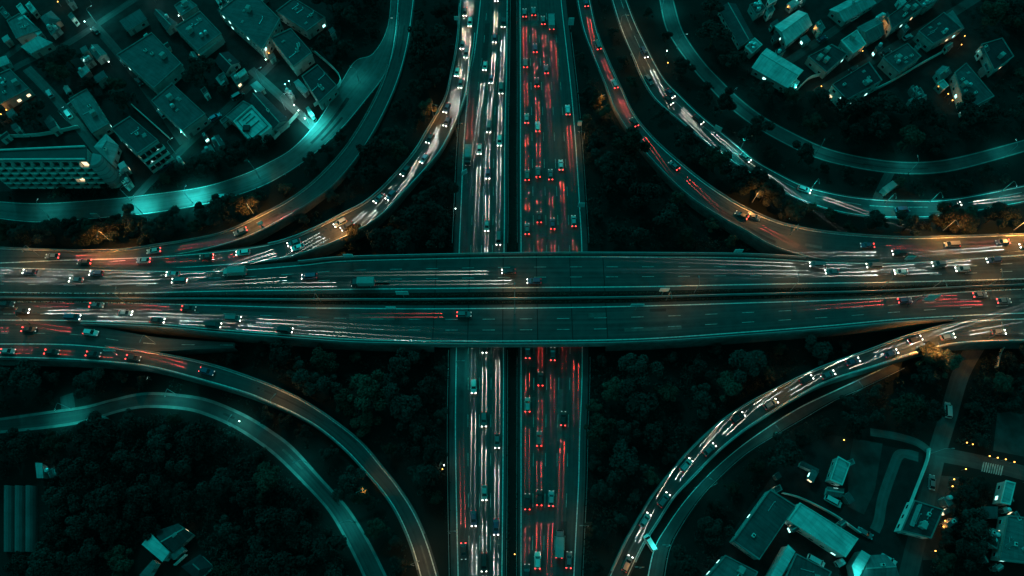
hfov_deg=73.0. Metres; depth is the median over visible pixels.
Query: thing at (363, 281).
box truck
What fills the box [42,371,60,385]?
tree
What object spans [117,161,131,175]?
shed
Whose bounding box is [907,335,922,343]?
car
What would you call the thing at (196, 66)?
tree
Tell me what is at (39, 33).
house
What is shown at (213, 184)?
road marking
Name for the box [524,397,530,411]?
car
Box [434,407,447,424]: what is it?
tree
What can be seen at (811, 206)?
tree
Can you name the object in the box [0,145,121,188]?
apartment block
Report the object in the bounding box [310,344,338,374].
tree
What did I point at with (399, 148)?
tree
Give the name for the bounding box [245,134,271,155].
tree
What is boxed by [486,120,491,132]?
van
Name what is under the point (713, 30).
tree
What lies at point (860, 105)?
tree
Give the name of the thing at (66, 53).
tree
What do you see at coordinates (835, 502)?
van
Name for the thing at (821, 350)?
tree
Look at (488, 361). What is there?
road patch
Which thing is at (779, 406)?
road marking
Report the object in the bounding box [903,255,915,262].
road sign
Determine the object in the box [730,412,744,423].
car
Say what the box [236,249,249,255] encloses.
car
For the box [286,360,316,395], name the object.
tree
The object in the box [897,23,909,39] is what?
shed
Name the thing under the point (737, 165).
guardrail
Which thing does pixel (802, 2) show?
shed
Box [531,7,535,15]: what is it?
car
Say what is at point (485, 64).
car
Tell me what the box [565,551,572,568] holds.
car
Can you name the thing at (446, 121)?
car
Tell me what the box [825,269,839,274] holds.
car
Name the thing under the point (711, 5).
tree
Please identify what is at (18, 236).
tree
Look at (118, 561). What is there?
tree
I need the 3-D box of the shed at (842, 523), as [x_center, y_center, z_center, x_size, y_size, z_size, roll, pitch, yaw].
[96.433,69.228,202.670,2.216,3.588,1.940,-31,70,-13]
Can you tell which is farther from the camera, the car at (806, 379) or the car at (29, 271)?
the car at (29, 271)
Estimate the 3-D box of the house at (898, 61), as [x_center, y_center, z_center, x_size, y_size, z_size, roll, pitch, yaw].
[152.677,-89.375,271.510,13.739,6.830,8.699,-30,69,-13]
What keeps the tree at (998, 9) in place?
on the yard ground at (956, 56)
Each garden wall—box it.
[1,125,79,137]
[131,104,170,139]
[173,554,187,565]
[273,112,298,139]
[311,48,340,106]
[781,492,861,532]
[797,73,820,89]
[875,50,943,89]
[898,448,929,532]
[994,347,1004,367]
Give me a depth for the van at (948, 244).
233.16 m
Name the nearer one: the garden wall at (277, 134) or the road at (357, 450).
the road at (357, 450)
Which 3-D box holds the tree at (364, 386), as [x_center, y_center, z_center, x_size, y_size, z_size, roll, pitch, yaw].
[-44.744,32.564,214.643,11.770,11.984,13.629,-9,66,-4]
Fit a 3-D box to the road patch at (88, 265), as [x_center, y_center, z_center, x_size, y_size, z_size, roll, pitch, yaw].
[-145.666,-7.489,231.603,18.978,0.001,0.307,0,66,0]
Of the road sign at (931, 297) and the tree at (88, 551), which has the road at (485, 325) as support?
the road sign at (931, 297)
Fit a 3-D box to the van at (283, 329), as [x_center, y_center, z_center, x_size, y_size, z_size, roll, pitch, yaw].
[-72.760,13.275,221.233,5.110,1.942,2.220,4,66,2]
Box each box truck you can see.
[222,266,246,276]
[351,277,374,286]
[464,144,471,165]
[548,13,554,29]
[555,530,563,557]
[879,181,897,195]
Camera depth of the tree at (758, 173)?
242.48 m
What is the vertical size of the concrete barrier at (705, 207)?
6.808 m
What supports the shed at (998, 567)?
on the ground at (664, 132)
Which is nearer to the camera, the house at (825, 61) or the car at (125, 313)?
the car at (125, 313)
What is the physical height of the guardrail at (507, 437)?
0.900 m
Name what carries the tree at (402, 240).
on the ground at (664, 132)
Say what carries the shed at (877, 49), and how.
on the yard ground at (956, 56)
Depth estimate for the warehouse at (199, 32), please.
275.56 m
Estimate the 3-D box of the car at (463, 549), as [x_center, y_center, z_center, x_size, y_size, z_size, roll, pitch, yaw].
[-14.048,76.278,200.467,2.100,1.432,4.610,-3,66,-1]
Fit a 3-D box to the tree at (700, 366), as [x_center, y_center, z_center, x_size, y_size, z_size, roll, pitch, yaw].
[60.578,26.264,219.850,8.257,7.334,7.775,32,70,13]
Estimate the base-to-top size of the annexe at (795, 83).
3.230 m
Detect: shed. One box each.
[0,6,10,19]
[0,131,13,144]
[2,34,14,47]
[6,108,18,119]
[10,123,23,133]
[16,3,30,19]
[26,1,40,18]
[35,463,48,478]
[46,120,62,136]
[47,115,57,124]
[63,85,73,96]
[66,0,77,10]
[67,99,76,112]
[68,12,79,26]
[78,65,92,78]
[80,45,92,57]
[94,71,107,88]
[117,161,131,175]
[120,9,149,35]
[164,41,171,51]
[169,547,187,559]
[176,156,185,167]
[189,51,199,63]
[200,86,210,100]
[201,132,209,143]
[201,144,214,152]
[211,134,225,149]
[215,76,226,87]
[216,0,222,6]
[217,3,225,19]
[218,72,228,84]
[220,116,231,128]
[230,71,242,88]
[237,68,248,82]
[268,53,276,63]
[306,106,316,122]
[329,27,336,40]
[763,4,774,21]
[766,0,776,7]
[769,19,778,30]
[770,32,780,44]
[771,484,782,492]
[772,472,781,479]
[775,45,785,56]
[785,0,799,12]
[786,525,798,532]
[799,0,805,7]
[812,19,824,38]
[824,486,843,497]
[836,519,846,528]
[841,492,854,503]
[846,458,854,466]
[871,42,882,57]
[877,12,885,20]
[882,12,888,29]
[895,0,906,8]
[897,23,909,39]
[907,85,914,96]
[914,43,921,50]
[914,87,923,96]
[917,0,925,15]
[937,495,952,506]
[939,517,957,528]
[942,42,952,53]
[942,508,949,515]
[974,44,989,60]
[977,62,989,77]
[981,506,997,518]
[989,563,1003,571]
[998,506,1011,513]
[1005,540,1014,548]
[1006,511,1021,520]
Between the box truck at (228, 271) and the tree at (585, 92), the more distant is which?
the tree at (585, 92)
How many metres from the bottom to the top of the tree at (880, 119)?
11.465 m
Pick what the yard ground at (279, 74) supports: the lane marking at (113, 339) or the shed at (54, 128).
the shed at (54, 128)
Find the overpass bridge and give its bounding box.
[431,254,608,346]
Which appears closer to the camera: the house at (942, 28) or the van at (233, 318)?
the van at (233, 318)
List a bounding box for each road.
[0,0,395,222]
[0,0,414,260]
[0,0,475,266]
[0,251,1023,296]
[0,286,1023,345]
[0,325,237,355]
[0,342,438,575]
[0,392,382,575]
[449,0,508,575]
[518,0,587,575]
[576,0,1023,258]
[608,318,1023,575]
[611,0,1023,218]
[648,365,900,575]
[659,0,1023,174]
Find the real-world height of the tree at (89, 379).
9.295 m
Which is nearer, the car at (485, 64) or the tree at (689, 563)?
the tree at (689, 563)
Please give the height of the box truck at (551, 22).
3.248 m
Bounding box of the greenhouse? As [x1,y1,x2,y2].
[4,485,37,551]
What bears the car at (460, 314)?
on the road at (485, 325)
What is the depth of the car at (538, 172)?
252.65 m
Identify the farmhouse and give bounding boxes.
[142,534,172,561]
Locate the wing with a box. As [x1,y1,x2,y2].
[910,504,921,526]
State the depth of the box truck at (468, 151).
253.97 m
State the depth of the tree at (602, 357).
220.61 m
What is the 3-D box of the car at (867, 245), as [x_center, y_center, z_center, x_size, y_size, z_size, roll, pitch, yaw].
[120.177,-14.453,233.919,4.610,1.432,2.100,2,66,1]
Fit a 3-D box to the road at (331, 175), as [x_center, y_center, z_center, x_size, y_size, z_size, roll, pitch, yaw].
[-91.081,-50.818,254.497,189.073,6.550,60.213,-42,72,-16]
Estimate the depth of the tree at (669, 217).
236.50 m
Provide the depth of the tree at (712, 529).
197.29 m
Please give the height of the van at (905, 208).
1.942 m
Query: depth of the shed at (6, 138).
257.57 m
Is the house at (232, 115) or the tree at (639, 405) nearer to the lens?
the tree at (639, 405)
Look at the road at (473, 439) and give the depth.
223.92 m
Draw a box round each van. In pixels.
[63,109,73,119]
[63,313,80,320]
[157,110,165,118]
[171,277,187,283]
[204,321,221,328]
[224,315,240,321]
[231,91,244,100]
[276,326,292,333]
[301,272,316,279]
[480,553,486,571]
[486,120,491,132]
[496,231,500,244]
[498,82,503,93]
[594,40,600,49]
[640,46,648,57]
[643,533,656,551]
[807,553,824,566]
[809,261,825,267]
[824,495,841,507]
[866,262,882,268]
[895,206,909,212]
[943,402,952,417]
[944,241,960,247]
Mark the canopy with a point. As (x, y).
(805, 466)
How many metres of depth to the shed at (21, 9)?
282.23 m
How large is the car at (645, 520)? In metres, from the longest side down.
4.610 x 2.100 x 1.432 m
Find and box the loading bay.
[196,38,223,57]
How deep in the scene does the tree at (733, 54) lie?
269.33 m
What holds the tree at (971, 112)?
on the ground at (664, 132)
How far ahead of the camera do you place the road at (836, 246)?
237.38 m
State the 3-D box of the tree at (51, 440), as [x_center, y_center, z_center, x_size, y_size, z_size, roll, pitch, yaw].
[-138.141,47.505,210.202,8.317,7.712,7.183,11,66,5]
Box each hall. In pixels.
[151,83,209,138]
[219,0,283,59]
[250,91,289,133]
[270,28,314,75]
[302,64,338,109]
[705,555,757,575]
[751,48,803,92]
[782,553,831,575]
[828,0,875,26]
[860,554,899,575]
[884,0,923,36]
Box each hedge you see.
[0,279,1023,297]
[0,287,1023,304]
[505,349,510,574]
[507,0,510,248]
[514,0,518,248]
[514,350,518,574]
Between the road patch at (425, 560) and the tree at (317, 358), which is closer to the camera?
the road patch at (425, 560)
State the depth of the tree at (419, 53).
264.25 m
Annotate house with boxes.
[0,68,34,109]
[7,13,45,44]
[17,15,46,38]
[21,36,55,58]
[40,11,63,27]
[46,23,62,39]
[69,88,113,139]
[80,53,96,68]
[89,44,109,64]
[94,134,121,167]
[111,116,173,173]
[116,32,184,94]
[117,169,134,190]
[140,560,159,575]
[154,9,177,35]
[174,0,198,19]
[215,51,240,76]
[225,100,250,126]
[276,0,327,39]
[294,79,309,97]
[718,2,753,49]
[744,37,762,58]
[747,0,765,20]
[773,10,811,48]
[805,44,847,78]
[825,456,849,486]
[828,62,881,109]
[838,30,866,61]
[857,16,884,46]
[877,43,920,79]
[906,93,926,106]
[913,12,961,51]
[920,0,936,14]
[932,65,951,82]
[933,79,948,93]
[948,63,993,117]
[976,37,1013,76]
[979,528,1001,548]
[990,515,1023,563]
[992,480,1015,505]
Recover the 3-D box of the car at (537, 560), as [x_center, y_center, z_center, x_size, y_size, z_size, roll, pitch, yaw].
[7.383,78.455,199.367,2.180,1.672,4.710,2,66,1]
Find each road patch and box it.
[0,314,62,315]
[5,275,61,279]
[21,257,85,257]
[36,401,112,416]
[46,261,112,263]
[73,265,104,265]
[164,254,220,259]
[221,308,286,312]
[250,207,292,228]
[257,387,323,421]
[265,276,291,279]
[282,449,302,468]
[304,467,339,505]
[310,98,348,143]
[317,276,367,281]
[321,117,342,140]
[333,423,356,442]
[349,314,393,320]
[359,59,378,76]
[375,281,389,284]
[375,282,416,284]
[376,49,390,76]
[398,25,405,56]
[420,545,430,575]
[471,149,475,160]
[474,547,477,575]
[477,175,483,191]
[481,23,489,63]
[481,98,487,133]
[485,351,492,372]
[528,367,536,396]
[530,0,537,25]
[557,389,562,440]
[560,521,566,539]
[588,313,605,316]
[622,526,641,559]
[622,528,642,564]
[624,3,637,33]
[624,326,681,331]
[650,308,665,311]
[700,196,743,222]
[719,211,775,242]
[733,98,755,117]
[801,145,862,164]
[805,243,821,248]
[853,254,866,257]
[863,163,927,169]
[931,266,957,269]
[981,334,1023,337]
[991,294,1023,298]
[1002,258,1023,262]
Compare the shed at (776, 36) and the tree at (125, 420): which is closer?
the tree at (125, 420)
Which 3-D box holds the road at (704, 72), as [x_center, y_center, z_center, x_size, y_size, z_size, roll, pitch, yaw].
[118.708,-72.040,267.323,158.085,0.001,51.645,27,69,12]
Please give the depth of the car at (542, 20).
282.34 m
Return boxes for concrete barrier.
[0,64,387,250]
[0,283,1023,300]
[81,318,952,345]
[81,360,417,569]
[105,345,424,533]
[268,3,459,244]
[292,49,406,213]
[294,96,465,256]
[298,252,806,262]
[598,33,1023,237]
[598,69,829,260]
[610,324,944,570]
[635,340,1023,561]
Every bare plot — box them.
[848,438,882,513]
[923,476,958,559]
[993,411,1023,456]
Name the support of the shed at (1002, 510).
on the ground at (664, 132)
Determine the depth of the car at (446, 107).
263.90 m
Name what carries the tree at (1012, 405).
on the ground at (664, 132)
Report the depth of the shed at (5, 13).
280.99 m
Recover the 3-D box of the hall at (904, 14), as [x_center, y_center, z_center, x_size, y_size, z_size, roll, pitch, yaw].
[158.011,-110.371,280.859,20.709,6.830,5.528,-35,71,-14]
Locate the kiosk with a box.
[251,81,265,94]
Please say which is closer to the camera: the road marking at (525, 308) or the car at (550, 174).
the road marking at (525, 308)
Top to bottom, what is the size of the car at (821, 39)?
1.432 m
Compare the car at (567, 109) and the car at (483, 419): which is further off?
the car at (567, 109)
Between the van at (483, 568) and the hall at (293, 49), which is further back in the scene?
the hall at (293, 49)
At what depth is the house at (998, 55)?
272.06 m
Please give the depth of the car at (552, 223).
243.88 m
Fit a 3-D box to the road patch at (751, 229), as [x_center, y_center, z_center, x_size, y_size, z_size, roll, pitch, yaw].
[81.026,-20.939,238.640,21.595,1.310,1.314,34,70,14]
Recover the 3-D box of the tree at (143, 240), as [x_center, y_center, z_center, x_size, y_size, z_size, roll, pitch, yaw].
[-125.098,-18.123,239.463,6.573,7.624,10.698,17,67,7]
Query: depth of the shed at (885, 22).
279.88 m
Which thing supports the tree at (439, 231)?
on the ground at (664, 132)
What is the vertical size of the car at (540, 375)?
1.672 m
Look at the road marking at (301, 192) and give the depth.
248.70 m
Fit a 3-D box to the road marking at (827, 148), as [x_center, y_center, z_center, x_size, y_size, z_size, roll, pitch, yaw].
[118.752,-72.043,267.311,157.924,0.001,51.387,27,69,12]
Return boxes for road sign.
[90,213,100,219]
[343,253,353,259]
[395,290,408,296]
[568,17,573,28]
[578,202,584,210]
[630,303,643,309]
[659,287,669,294]
[714,125,721,134]
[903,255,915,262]
[908,294,940,305]
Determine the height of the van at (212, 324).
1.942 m
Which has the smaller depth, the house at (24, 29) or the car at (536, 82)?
the car at (536, 82)
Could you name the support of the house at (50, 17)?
on the ground at (664, 132)
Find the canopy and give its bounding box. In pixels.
[798,461,818,472]
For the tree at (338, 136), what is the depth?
256.64 m
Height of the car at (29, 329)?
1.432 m
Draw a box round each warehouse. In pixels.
[175,11,224,54]
[729,489,795,559]
[784,503,857,557]
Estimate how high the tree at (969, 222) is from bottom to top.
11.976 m
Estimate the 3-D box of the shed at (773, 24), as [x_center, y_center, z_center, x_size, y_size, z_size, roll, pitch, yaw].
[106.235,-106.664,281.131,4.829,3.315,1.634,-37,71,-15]
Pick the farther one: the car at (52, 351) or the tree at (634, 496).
the car at (52, 351)
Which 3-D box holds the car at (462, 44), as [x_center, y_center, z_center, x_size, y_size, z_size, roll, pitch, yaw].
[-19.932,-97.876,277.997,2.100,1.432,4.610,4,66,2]
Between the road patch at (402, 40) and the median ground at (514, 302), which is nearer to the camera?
the median ground at (514, 302)
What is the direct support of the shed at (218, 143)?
on the yard ground at (279, 74)
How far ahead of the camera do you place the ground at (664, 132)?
224.99 m
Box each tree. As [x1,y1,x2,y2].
[0,116,5,129]
[0,219,17,241]
[0,358,41,389]
[3,551,30,575]
[5,427,37,461]
[6,223,35,245]
[12,98,44,125]
[25,541,65,575]
[31,217,60,243]
[36,60,45,71]
[39,430,71,455]
[40,522,67,547]
[41,486,80,517]
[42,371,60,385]
[44,44,81,66]
[45,61,70,81]
[52,186,64,197]
[55,457,99,491]
[59,217,91,247]
[65,502,93,539]
[67,537,104,564]
[69,216,77,224]
[72,367,104,398]
[73,410,110,448]
[80,76,98,91]
[80,219,102,242]
[81,480,123,529]
[90,230,115,244]
[93,218,123,240]
[99,183,110,194]
[104,544,133,575]
[106,77,126,90]
[106,213,120,220]
[107,442,136,473]
[116,408,142,431]
[121,203,146,236]
[122,473,161,519]
[134,507,160,540]
[136,221,162,245]
[137,375,150,388]
[146,425,171,461]
[153,205,179,229]
[164,455,191,478]
[166,413,181,425]
[174,156,203,174]
[174,418,216,460]
[181,54,215,81]
[193,201,204,211]
[194,193,235,225]
[195,149,225,173]
[196,467,235,496]
[214,514,239,544]
[216,85,227,93]
[225,431,241,445]
[229,480,261,516]
[231,194,251,216]
[244,192,261,209]
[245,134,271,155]
[245,535,273,565]
[247,447,266,463]
[252,461,280,499]
[254,505,297,544]
[254,550,306,575]
[255,186,264,200]
[260,405,273,423]
[269,339,301,372]
[278,183,292,193]
[278,413,292,429]
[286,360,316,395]
[293,213,309,223]
[300,528,346,564]
[302,151,317,171]
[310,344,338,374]
[311,0,344,11]
[311,33,331,54]
[311,372,342,393]
[318,144,333,153]
[319,445,338,458]
[323,558,347,575]
[331,465,365,502]
[334,128,346,141]
[334,386,354,416]
[344,223,364,241]
[344,241,360,251]
[347,369,386,410]
[349,352,362,363]
[350,406,381,437]
[351,486,373,504]
[356,140,391,166]
[364,225,392,249]
[364,518,390,538]
[370,134,382,143]
[381,138,408,159]
[381,347,419,385]
[382,125,406,140]
[383,383,422,430]
[385,229,412,253]
[388,556,412,575]
[397,199,437,231]
[407,19,427,43]
[407,31,435,69]
[407,463,440,495]
[411,376,437,403]
[412,188,438,213]
[413,8,423,19]
[418,99,437,115]
[422,170,436,181]
[426,219,448,249]
[427,490,442,504]
[428,177,458,196]
[430,2,453,18]
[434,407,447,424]
[574,50,584,62]
[578,85,591,97]
[579,114,591,123]
[584,133,605,151]
[584,413,616,448]
[584,522,601,538]
[585,398,602,412]
[588,454,602,471]
[589,93,604,110]
[590,477,614,499]
[591,148,616,174]
[592,353,606,366]
[596,104,611,118]
[601,377,625,401]
[607,27,619,35]
[609,438,648,481]
[611,125,650,163]
[613,154,637,188]
[613,511,628,527]
[614,420,641,442]
[618,353,663,386]
[619,378,658,428]
[627,488,641,504]
[628,181,662,207]
[629,227,650,246]
[638,421,662,450]
[642,467,659,484]
[643,6,653,17]
[652,203,684,227]
[653,383,678,401]
[654,108,669,117]
[661,31,672,41]
[662,446,676,464]
[664,351,677,365]
[670,544,703,575]
[673,57,695,73]
[674,126,700,147]
[688,354,714,379]
[691,383,715,418]
[695,19,732,47]
[697,516,735,546]
[699,145,731,174]
[700,0,724,15]
[701,81,713,91]
[704,217,719,232]
[713,86,736,112]
[716,370,741,401]
[718,48,746,67]
[721,161,750,195]
[725,235,738,247]
[728,349,767,383]
[738,115,775,141]
[747,165,777,189]
[748,173,761,193]
[750,79,773,100]
[753,178,777,206]
[763,366,775,380]
[766,432,805,468]
[768,184,784,207]
[778,87,800,101]
[778,199,805,221]
[792,140,814,164]
[802,112,827,135]
[803,202,818,212]
[805,334,832,365]
[806,86,833,106]
[816,162,829,173]
[824,207,837,222]
[837,96,876,120]
[839,340,852,353]
[839,394,857,409]
[842,165,854,175]
[843,220,858,232]
[858,110,890,138]
[863,209,889,228]
[866,383,882,398]
[870,90,907,113]
[890,393,926,422]
[894,176,907,187]
[896,210,923,235]
[897,125,925,150]
[907,96,938,123]
[911,362,941,390]
[916,341,944,367]
[917,395,947,422]
[919,219,931,230]
[929,201,964,232]
[931,346,962,378]
[932,549,956,575]
[939,214,953,230]
[939,527,955,544]
[949,476,982,508]
[955,537,987,571]
[956,92,987,128]
[958,205,980,233]
[960,507,996,556]
[964,402,983,412]
[970,434,989,447]
[978,163,994,174]
[979,102,1012,124]
[980,0,1011,28]
[982,201,1009,227]
[984,371,1013,392]
[992,350,1018,373]
[997,392,1023,414]
[1005,205,1021,226]
[1014,67,1023,84]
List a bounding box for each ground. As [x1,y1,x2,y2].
[0,0,340,190]
[0,0,1023,575]
[0,283,1021,304]
[703,435,922,575]
[719,0,1010,114]
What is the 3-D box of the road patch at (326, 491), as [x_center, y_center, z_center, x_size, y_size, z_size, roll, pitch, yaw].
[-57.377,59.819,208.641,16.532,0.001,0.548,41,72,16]
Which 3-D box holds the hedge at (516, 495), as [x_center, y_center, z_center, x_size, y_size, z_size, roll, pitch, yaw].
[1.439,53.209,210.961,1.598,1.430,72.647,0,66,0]
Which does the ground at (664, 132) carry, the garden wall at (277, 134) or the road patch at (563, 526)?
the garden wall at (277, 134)
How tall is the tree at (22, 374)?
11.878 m
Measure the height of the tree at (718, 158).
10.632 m
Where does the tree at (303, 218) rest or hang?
on the ground at (664, 132)
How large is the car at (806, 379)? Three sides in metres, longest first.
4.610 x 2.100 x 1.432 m
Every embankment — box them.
[97,326,434,351]
[605,320,959,350]
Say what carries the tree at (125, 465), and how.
on the ground at (664, 132)
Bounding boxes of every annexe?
[274,116,289,133]
[765,545,794,575]
[790,79,799,89]
[846,550,870,575]
[947,10,963,38]
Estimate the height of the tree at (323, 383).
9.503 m
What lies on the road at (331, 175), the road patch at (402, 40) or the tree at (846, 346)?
the road patch at (402, 40)
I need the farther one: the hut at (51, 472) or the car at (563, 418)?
the car at (563, 418)
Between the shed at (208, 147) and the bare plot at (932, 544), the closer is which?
the bare plot at (932, 544)
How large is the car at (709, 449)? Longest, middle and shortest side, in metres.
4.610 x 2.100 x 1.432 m
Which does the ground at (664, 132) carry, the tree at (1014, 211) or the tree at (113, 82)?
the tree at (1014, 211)
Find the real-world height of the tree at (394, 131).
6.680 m
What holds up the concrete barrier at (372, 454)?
on the road at (357, 450)
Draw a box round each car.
[0,301,14,307]
[0,348,15,354]
[14,308,29,313]
[21,327,36,332]
[22,269,37,274]
[44,349,59,354]
[45,89,54,98]
[45,253,59,258]
[68,277,83,282]
[77,259,91,264]
[82,329,98,336]
[85,351,100,357]
[89,270,103,276]
[89,302,103,308]
[90,27,99,34]
[117,310,132,315]
[125,354,140,361]
[135,77,143,85]
[136,257,150,263]
[147,247,160,254]
[149,317,164,323]
[158,162,170,169]
[165,271,179,276]
[181,305,195,311]
[198,367,214,375]
[199,254,213,259]
[209,113,221,121]
[233,227,247,235]
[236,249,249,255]
[287,238,300,246]
[291,243,304,251]
[333,217,346,227]
[340,221,353,230]
[373,193,384,203]
[385,189,396,200]
[400,165,410,176]
[419,153,428,163]
[425,133,433,143]
[443,103,450,112]
[443,116,450,126]
[454,67,459,76]
[457,78,462,88]
[457,311,470,317]
[459,40,464,48]
[460,543,466,559]
[463,7,466,15]
[463,48,468,57]
[467,17,472,26]
[470,379,476,392]
[470,510,476,526]
[476,143,481,154]
[481,347,487,352]
[481,412,486,426]
[481,484,487,500]
[482,61,487,70]
[484,219,489,231]
[485,168,490,178]
[488,74,493,83]
[492,33,496,42]
[492,518,499,534]
[494,433,499,447]
[497,135,501,145]
[500,17,505,27]
[502,268,515,274]
[522,9,526,17]
[523,58,527,67]
[524,113,528,123]
[524,169,529,180]
[524,223,529,234]
[524,347,530,358]
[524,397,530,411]
[524,493,530,509]
[524,564,530,575]
[527,278,540,284]
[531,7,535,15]
[532,44,537,52]
[534,77,538,86]
[534,551,540,568]
[535,121,539,131]
[535,166,540,177]
[536,211,541,222]
[536,431,542,445]
[536,489,542,505]
[537,372,543,385]
[541,16,544,24]
[543,64,548,73]
[548,169,552,179]
[548,490,553,506]
[550,218,554,229]
[550,347,555,360]
[558,160,563,170]
[560,411,566,425]
[565,105,570,114]
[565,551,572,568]
[571,215,575,226]
[583,0,588,6]
[611,79,618,88]
[621,555,632,572]
[629,117,638,126]
[639,512,650,528]
[644,74,653,84]
[657,492,670,507]
[663,95,672,104]
[665,88,674,97]
[668,161,679,170]
[679,458,692,472]
[692,114,703,124]
[702,443,716,455]
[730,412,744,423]
[735,211,748,219]
[739,152,750,162]
[747,212,760,220]
[763,398,778,409]
[797,185,810,193]
[799,375,813,384]
[816,35,827,42]
[820,370,835,379]
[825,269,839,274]
[845,357,860,365]
[848,65,858,72]
[857,526,873,539]
[860,242,874,248]
[883,349,898,357]
[892,249,906,255]
[894,269,908,274]
[897,297,912,303]
[902,33,912,40]
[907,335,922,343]
[928,474,935,490]
[931,260,946,266]
[939,333,955,340]
[950,201,961,207]
[955,266,970,272]
[972,291,987,297]
[986,257,1001,263]
[990,328,1005,334]
[995,239,1009,244]
[996,297,1011,303]
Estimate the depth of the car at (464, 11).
284.50 m
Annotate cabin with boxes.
[181,554,212,575]
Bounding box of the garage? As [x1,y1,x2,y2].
[799,35,810,47]
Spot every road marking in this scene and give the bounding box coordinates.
[0,5,390,221]
[0,255,1023,293]
[0,392,386,575]
[2,0,474,266]
[3,344,436,575]
[6,2,412,260]
[11,289,1022,340]
[455,0,507,575]
[520,1,582,575]
[578,0,1023,257]
[610,319,1023,575]
[612,0,1023,216]
[648,366,887,575]
[660,0,1023,173]
[981,462,1002,474]
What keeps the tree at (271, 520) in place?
on the ground at (664, 132)
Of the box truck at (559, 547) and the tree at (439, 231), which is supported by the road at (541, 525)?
the box truck at (559, 547)
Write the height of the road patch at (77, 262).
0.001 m
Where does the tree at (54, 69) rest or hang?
on the yard ground at (279, 74)
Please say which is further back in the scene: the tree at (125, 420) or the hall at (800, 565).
the tree at (125, 420)
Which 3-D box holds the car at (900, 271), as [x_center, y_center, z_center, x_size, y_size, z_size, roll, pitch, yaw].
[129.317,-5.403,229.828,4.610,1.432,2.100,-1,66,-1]
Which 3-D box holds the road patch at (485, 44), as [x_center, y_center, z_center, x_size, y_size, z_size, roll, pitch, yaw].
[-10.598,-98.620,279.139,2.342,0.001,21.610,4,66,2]
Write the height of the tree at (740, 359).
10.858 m
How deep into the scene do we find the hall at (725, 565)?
195.56 m
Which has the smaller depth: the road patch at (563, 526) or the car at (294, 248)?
the road patch at (563, 526)
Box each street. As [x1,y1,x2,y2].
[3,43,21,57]
[11,0,137,71]
[23,66,117,170]
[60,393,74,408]
[85,17,186,144]
[134,58,279,195]
[248,67,314,129]
[785,0,881,62]
[813,0,980,91]
[870,428,931,452]
[870,449,918,533]
[873,173,893,198]
[899,349,983,575]
[934,446,1023,479]
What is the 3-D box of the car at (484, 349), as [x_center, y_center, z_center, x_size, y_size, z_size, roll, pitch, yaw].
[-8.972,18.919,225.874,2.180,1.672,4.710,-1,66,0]
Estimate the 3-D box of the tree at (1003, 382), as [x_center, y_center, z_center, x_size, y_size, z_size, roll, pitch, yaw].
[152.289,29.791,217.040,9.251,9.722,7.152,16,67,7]
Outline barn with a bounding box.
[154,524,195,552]
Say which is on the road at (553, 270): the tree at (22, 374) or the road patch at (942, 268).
the road patch at (942, 268)
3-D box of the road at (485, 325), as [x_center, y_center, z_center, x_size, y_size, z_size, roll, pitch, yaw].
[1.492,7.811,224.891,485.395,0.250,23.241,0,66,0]
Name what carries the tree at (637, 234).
on the ground at (664, 132)
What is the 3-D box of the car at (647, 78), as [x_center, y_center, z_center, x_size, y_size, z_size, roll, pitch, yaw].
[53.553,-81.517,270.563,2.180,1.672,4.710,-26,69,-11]
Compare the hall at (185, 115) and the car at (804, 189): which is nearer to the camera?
the car at (804, 189)
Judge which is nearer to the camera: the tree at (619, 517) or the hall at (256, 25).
the tree at (619, 517)
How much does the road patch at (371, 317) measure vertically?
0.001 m
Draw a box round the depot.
[233,105,274,147]
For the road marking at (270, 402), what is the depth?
215.50 m
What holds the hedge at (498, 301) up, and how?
on the median ground at (514, 302)
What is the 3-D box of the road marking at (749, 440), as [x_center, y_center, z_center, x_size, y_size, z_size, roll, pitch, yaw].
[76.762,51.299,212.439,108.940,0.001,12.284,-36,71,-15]
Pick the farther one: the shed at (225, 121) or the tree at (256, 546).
the shed at (225, 121)
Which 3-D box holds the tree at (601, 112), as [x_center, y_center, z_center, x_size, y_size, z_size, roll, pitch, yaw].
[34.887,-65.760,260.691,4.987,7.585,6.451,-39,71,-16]
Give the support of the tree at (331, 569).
on the ground at (664, 132)
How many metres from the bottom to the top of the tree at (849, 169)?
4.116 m
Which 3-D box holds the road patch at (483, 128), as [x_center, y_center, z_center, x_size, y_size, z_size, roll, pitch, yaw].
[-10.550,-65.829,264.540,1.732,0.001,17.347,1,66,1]
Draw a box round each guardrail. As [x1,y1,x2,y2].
[283,13,398,174]
[447,350,449,568]
[452,89,461,240]
[506,350,507,575]
[516,513,516,575]
[571,35,588,234]
[583,393,589,564]
[631,54,928,218]
[665,368,903,571]
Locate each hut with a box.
[0,56,13,69]
[44,468,57,477]
[806,469,818,482]
[833,558,845,567]
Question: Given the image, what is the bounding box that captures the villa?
[894,500,943,538]
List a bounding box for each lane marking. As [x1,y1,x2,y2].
[28,263,1011,285]
[38,333,194,344]
[79,297,1007,329]
[468,13,499,549]
[529,13,569,549]
[621,2,1021,206]

